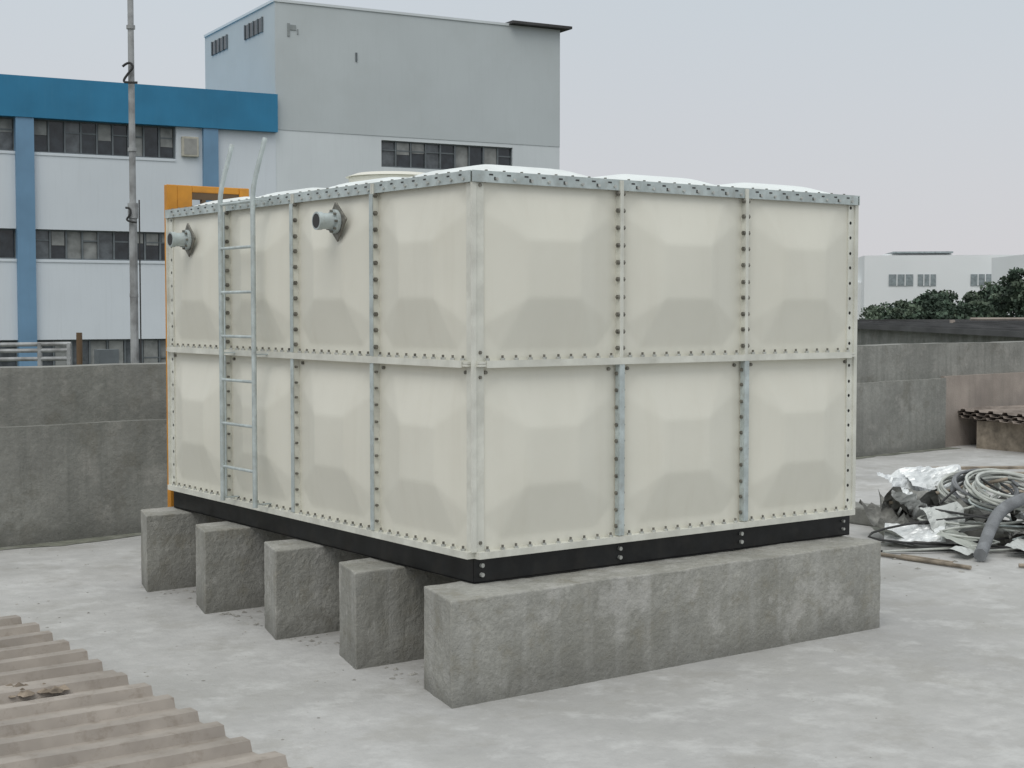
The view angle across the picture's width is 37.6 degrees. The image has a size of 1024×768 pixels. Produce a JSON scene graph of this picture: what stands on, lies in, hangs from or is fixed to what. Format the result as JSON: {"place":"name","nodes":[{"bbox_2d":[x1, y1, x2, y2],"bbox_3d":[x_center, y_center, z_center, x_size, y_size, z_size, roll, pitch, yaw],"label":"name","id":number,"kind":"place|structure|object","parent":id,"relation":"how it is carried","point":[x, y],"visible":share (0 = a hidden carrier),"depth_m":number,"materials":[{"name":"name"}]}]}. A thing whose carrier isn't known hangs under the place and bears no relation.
{"place":"outdoors","nodes":[
{"label":"outdoors","id":0,"kind":"place"},
{"bbox_2d":[0,0,1023,256],"label":"sky","id":1,"kind":"structure","parent":0,"point":[913,109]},
{"bbox_2d":[857,254,1013,318],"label":"building","id":2,"kind":"structure","parent":0,"point":[952,272],"depth_m":169.97,"materials":[{"name":"white paint"}]},
{"bbox_2d":[886,251,952,253],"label":"roof canopy","id":3,"kind":"object","parent":2,"relation":"on","point":[928,252],"visible":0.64,"depth_m":171.83,"materials":[{"name":"grey metal"}]},
{"bbox_2d":[888,274,990,310],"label":"windows","id":4,"kind":"structure","parent":2,"relation":"attached to","point":[909,279],"depth_m":169.77,"materials":[{"name":"grey glass"}]},
{"bbox_2d":[896,274,985,285],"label":"mullions","id":5,"kind":"object","parent":4,"relation":"attached to","point":[929,279],"visible":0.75,"depth_m":169.69,"materials":[{"name":"grey metal"}]},
{"bbox_2d":[857,329,1023,344],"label":"walls","id":6,"kind":"structure","parent":0,"point":[875,337],"depth_m":44.96,"materials":[{"name":"concrete"}]},
{"bbox_2d":[857,319,1023,337],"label":"roof","id":7,"kind":"structure","parent":6,"relation":"on","point":[1009,328],"depth_m":45.02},
{"bbox_2d":[950,317,1023,322],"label":"roof pipes","id":8,"kind":"object","parent":7,"relation":"on","point":[1007,318],"visible":0.73,"depth_m":45.97,"materials":[{"name":"grey metal"}]},
{"bbox_2d":[991,255,1023,314],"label":"apartment block","id":9,"kind":"structure","parent":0,"point":[1001,266],"depth_m":157.32,"materials":[{"name":"white paint"}]},
{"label":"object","id":10,"kind":"object","parent":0,"visible":0},
{"bbox_2d":[0,444,1023,767],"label":"screed","id":11,"kind":"object","parent":10,"relation":"on","point":[928,672],"depth_m":7.91,"materials":[{"name":"grey concrete"}]},
{"bbox_2d":[0,615,312,767],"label":"corrugated metal sheets","id":12,"kind":"object","parent":11,"relation":"on","point":[95,715],"visible":0.98,"depth_m":6.96,"materials":[{"name":"metal"}]},
{"bbox_2d":[5,682,68,697],"bbox_3d":[-2.396,1.518,7.540,0.554,0.029,0.284,-1,3,-23],"label":"rubble heap","id":13,"kind":"object","parent":12,"relation":"on","point":[54,689],"visible":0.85,"depth_m":7.49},
{"bbox_2d":[141,507,229,591],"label":"concrete plinth","id":14,"kind":"structure","parent":11,"relation":"on","point":[169,547],"depth_m":10.69,"materials":[{"name":"grey concrete"}]},
{"bbox_2d":[174,491,849,583],"bbox_3d":[-0.148,0.865,10.303,2.935,0.137,3.845,-2,3,-36],"label":"steel base frame","id":15,"kind":"object","parent":14,"relation":"on","point":[474,571],"visible":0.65,"depth_m":8.78,"materials":[{"name":"black paint"}]},
{"bbox_2d":[165,164,859,559],"bbox_3d":[-0.211,-0.288,10.210,3.206,2.182,3.958,-2,3,-36],"label":"water tank","id":16,"kind":"object","parent":15,"relation":"on","point":[481,362],"visible":0.98,"depth_m":8.68,"materials":[{"name":"plastic"}]},
{"bbox_2d":[218,137,271,507],"bbox_3d":[-1.736,-0.395,9.766,0.126,2.354,0.520,-2,3,-36],"label":"ladder","id":17,"kind":"object","parent":16,"relation":"attached to","point":[252,336],"visible":1,"depth_m":9.69,"materials":[{"name":"silver metal"}]},
{"bbox_2d":[164,184,248,507],"bbox_3d":[-2.270,-0.021,11.275,0.660,2.900,0.060,-2,3,-36],"label":"orange hoist frame","id":18,"kind":"object","parent":11,"relation":"on","point":[178,196],"visible":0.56,"depth_m":11.10,"materials":[{"name":"paint"}]},
{"bbox_2d":[196,522,295,613],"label":"concrete plinth","id":19,"kind":"structure","parent":11,"relation":"on","point":[230,566],"depth_m":9.94,"materials":[{"name":"grey concrete"}]},
{"bbox_2d":[264,539,371,639],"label":"concrete plinth","id":20,"kind":"structure","parent":11,"relation":"on","point":[301,587],"depth_m":9.17,"materials":[{"name":"grey concrete"}]},
{"bbox_2d":[338,558,462,669],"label":"concrete plinth","id":21,"kind":"structure","parent":11,"relation":"on","point":[381,611],"depth_m":8.43,"materials":[{"name":"grey concrete"}]},
{"bbox_2d":[0,378,945,546],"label":"ledge","id":22,"kind":"object","parent":11,"relation":"on","point":[65,482],"visible":0.24,"depth_m":13.17,"materials":[{"name":"concrete"}]},
{"bbox_2d":[0,447,959,549],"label":"dirt strip","id":23,"kind":"object","parent":11,"relation":"on","point":[76,541],"visible":0.3,"depth_m":12.99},
{"bbox_2d":[2,533,1013,767],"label":"gravel","id":24,"kind":"structure","parent":11,"relation":"on","point":[310,640],"depth_m":9.71,"materials":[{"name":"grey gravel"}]},
{"bbox_2d":[0,341,1023,426],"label":"wall","id":25,"kind":"structure","parent":11,"relation":"on","point":[33,395],"depth_m":13.43,"materials":[{"name":"concrete"}]},
{"bbox_2d":[423,536,880,708],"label":"concrete plinth","id":26,"kind":"structure","parent":11,"relation":"on","point":[492,641],"depth_m":8.23,"materials":[{"name":"grey concrete"}]},
{"bbox_2d":[850,502,1023,545],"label":"debris","id":27,"kind":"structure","parent":11,"relation":"on","point":[867,511],"depth_m":13.82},
{"bbox_2d":[860,463,1023,569],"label":"debris pile","id":28,"kind":"object","parent":11,"relation":"on","point":[919,511],"visible":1,"depth_m":12.78,"materials":[{"name":"metal"}]},
{"bbox_2d":[941,372,1023,446],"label":"parapet wall","id":29,"kind":"structure","parent":11,"relation":"on","point":[980,390],"depth_m":22.23,"materials":[{"name":"grey concrete"}]},
{"bbox_2d":[958,405,1023,451],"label":"rusty sheet stack","id":30,"kind":"object","parent":11,"relation":"on","point":[1000,428],"visible":0.97,"depth_m":21.37,"materials":[{"name":"brown metal"}]},
{"label":"ground","id":31,"kind":"structure","parent":0,"visible":0},
{"bbox_2d":[0,333,118,364],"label":"pipe rack","id":32,"kind":"object","parent":31,"relation":"on","point":[101,356],"visible":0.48,"depth_m":35.96,"materials":[{"name":"metal"}]},
{"bbox_2d":[122,0,141,362],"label":"antenna mast","id":33,"kind":"object","parent":31,"relation":"on","point":[133,205],"visible":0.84,"depth_m":24.84,"materials":[{"name":"metal"}]},
{"bbox_2d":[0,127,275,339],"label":"walls","id":34,"kind":"structure","parent":31,"relation":"on","point":[88,299],"depth_m":55.21,"materials":[{"name":"white paint"}]},
{"bbox_2d":[14,116,218,365],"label":"pilasters","id":35,"kind":"object","parent":34,"relation":"attached to","point":[25,232],"visible":0.36,"depth_m":53.76,"materials":[{"name":"blue paint"}]},
{"bbox_2d":[0,74,277,132],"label":"blue fascia","id":36,"kind":"structure","parent":34,"relation":"attached to","point":[46,98],"depth_m":55.41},
{"bbox_2d":[181,136,198,156],"bbox_3d":[-12.109,-8.919,56.580,0.650,0.750,0.150,-2,3,-29],"label":"ac unit","id":37,"kind":"object","parent":34,"relation":"attached to","point":[182,148],"visible":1,"depth_m":56.48,"materials":[{"name":"beige metal"}]},
{"bbox_2d":[184,138,196,154],"bbox_3d":[-12.070,-8.916,56.510,0.490,0.590,0.012,-2,3,-29],"label":"ac grille","id":38,"kind":"object","parent":37,"relation":"attached to","point":[190,146],"visible":1,"depth_m":56.50,"materials":[{"name":"grey metal"}]},
{"bbox_2d":[0,17,511,365],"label":"window frames","id":39,"kind":"structure","parent":34,"relation":"on","point":[80,133],"depth_m":55.69,"materials":[{"name":"grey metal"}]},
{"bbox_2d":[0,118,438,365],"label":"glazing","id":40,"kind":"structure","parent":39,"relation":"attached to","point":[105,238],"depth_m":55.11,"materials":[{"name":"glass"}]},
{"bbox_2d":[0,119,495,364],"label":"glazing","id":41,"kind":"structure","parent":39,"relation":"attached to","point":[90,252],"depth_m":55.84,"materials":[{"name":"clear glass"}]},
{"bbox_2d":[0,18,509,259],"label":"glazing","id":42,"kind":"structure","parent":39,"relation":"attached to","point":[56,145],"depth_m":55.78,"materials":[{"name":"black glass"}]},
{"bbox_2d":[276,130,559,191],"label":"tower","id":43,"kind":"structure","parent":31,"relation":"on","point":[305,159],"depth_m":59.58,"materials":[{"name":"white paint"}]},
{"bbox_2d":[205,2,559,146],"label":"tower","id":44,"kind":"structure","parent":43,"relation":"on","point":[407,76],"depth_m":61.04,"materials":[{"name":"white paint"}]},
{"bbox_2d":[287,23,297,35],"bbox_3d":[-8.507,-13.740,58.410,0.450,0.500,0.031,-2,3,-29],"label":"wall bracket","id":45,"kind":"object","parent":44,"relation":"attached to","point":[290,27],"depth_m":58.34,"materials":[{"name":"grey metal"}]},
{"bbox_2d":[204,0,508,37],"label":"tower coping","id":46,"kind":"object","parent":44,"relation":"on","point":[342,7],"visible":1,"depth_m":60.59,"materials":[{"name":"grey metal"}]},
{"bbox_2d":[506,20,571,32],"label":"roof slab","id":47,"kind":"structure","parent":44,"relation":"on","point":[561,28],"depth_m":63.52,"materials":[{"name":"grey concrete"}]},
{"bbox_2d":[859,302,893,318],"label":"tree","id":48,"kind":"object","parent":31,"relation":"on","point":[871,310],"visible":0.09,"depth_m":119.24,"materials":[{"name":"green plant"}]},
{"bbox_2d":[881,303,953,318],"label":"tree","id":49,"kind":"object","parent":31,"relation":"on","point":[904,313],"visible":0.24,"depth_m":107.45,"materials":[{"name":"green plant"}]},
{"bbox_2d":[893,289,957,318],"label":"tree","id":50,"kind":"object","parent":31,"relation":"on","point":[925,301],"visible":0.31,"depth_m":110.71,"materials":[{"name":"green plant"}]},
{"bbox_2d":[904,289,969,318],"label":"tree","id":51,"kind":"object","parent":31,"relation":"on","point":[950,295],"visible":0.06,"depth_m":122.37,"materials":[{"name":"green plant"}]},
{"bbox_2d":[954,299,994,318],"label":"tree","id":52,"kind":"object","parent":31,"relation":"on","point":[966,310],"visible":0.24,"depth_m":106.37,"materials":[{"name":"green plant"}]},
{"bbox_2d":[960,284,1022,317],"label":"tree","id":53,"kind":"object","parent":31,"relation":"on","point":[998,299],"visible":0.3,"depth_m":108.91,"materials":[{"name":"green plant"}]},
{"bbox_2d":[976,276,1014,316],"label":"tree","id":54,"kind":"object","parent":31,"relation":"on","point":[984,289],"visible":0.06,"depth_m":117.33,"materials":[{"name":"green plant"}]},
{"bbox_2d":[1002,267,1023,316],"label":"tree","id":55,"kind":"object","parent":31,"relation":"on","point":[1014,279],"visible":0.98,"depth_m":106.32,"materials":[{"name":"green plant"}]}
]}

